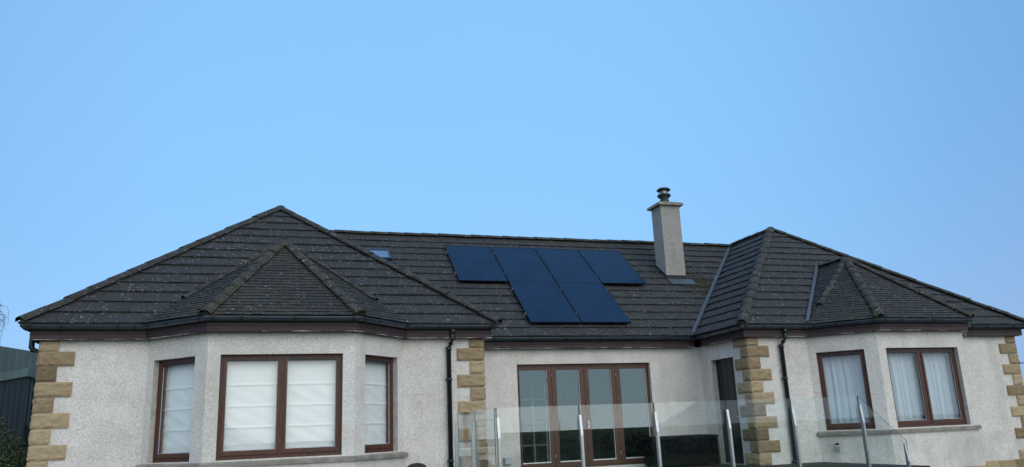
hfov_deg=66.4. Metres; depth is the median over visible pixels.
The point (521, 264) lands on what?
solar panel
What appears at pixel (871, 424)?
window
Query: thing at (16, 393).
dark shed
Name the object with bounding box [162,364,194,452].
roman blind
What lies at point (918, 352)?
window
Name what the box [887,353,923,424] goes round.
curtain
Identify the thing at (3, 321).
birch tree
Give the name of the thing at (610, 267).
solar panel
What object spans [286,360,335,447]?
roman blind
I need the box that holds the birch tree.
[0,304,9,341]
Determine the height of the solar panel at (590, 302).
1.230 m
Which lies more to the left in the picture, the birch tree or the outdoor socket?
the birch tree
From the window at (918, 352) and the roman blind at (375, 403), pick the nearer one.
the roman blind at (375, 403)
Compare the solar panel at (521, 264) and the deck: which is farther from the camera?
the solar panel at (521, 264)
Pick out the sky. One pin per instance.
(888, 134)
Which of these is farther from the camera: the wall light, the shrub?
the wall light
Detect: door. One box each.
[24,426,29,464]
[517,363,652,466]
[716,358,743,461]
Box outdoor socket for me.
[504,457,512,464]
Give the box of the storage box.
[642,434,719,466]
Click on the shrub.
(10, 459)
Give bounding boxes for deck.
[663,462,929,466]
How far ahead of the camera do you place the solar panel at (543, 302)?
18.13 m
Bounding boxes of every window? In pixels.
[152,357,194,462]
[216,354,341,460]
[365,355,392,452]
[817,349,875,429]
[886,348,966,427]
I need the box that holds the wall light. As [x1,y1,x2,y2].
[835,443,839,450]
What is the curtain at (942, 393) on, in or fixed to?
hanging from the bungalow
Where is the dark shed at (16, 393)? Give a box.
[0,368,35,466]
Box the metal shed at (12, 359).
[0,346,37,372]
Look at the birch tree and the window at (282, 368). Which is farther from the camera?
the birch tree
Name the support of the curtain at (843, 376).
hanging from the bungalow
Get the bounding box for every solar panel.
[444,245,507,281]
[490,247,555,281]
[509,281,581,322]
[535,248,601,282]
[556,282,630,322]
[578,250,645,284]
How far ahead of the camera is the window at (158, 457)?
12.72 m
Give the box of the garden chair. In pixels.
[407,463,425,466]
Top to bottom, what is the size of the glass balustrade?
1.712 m
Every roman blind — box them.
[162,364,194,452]
[224,361,277,450]
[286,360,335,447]
[365,361,386,443]
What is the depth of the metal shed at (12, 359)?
24.84 m
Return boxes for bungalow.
[15,187,1023,466]
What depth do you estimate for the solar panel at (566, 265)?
20.20 m
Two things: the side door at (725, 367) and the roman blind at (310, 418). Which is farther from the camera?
the side door at (725, 367)
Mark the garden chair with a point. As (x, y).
(417, 465)
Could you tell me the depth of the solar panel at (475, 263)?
19.42 m
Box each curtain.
[822,355,868,427]
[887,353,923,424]
[914,353,959,423]
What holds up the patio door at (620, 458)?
in the bungalow
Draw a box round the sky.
[0,0,1023,384]
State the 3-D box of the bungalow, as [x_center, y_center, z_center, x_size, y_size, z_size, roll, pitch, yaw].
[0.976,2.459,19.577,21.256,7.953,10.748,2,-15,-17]
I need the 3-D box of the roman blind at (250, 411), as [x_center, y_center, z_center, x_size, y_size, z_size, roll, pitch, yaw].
[-4.225,2.706,12.604,0.885,1.507,0.050,2,-15,-17]
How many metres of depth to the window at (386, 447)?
13.81 m
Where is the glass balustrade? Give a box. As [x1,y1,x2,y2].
[454,396,910,466]
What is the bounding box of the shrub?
[0,413,27,466]

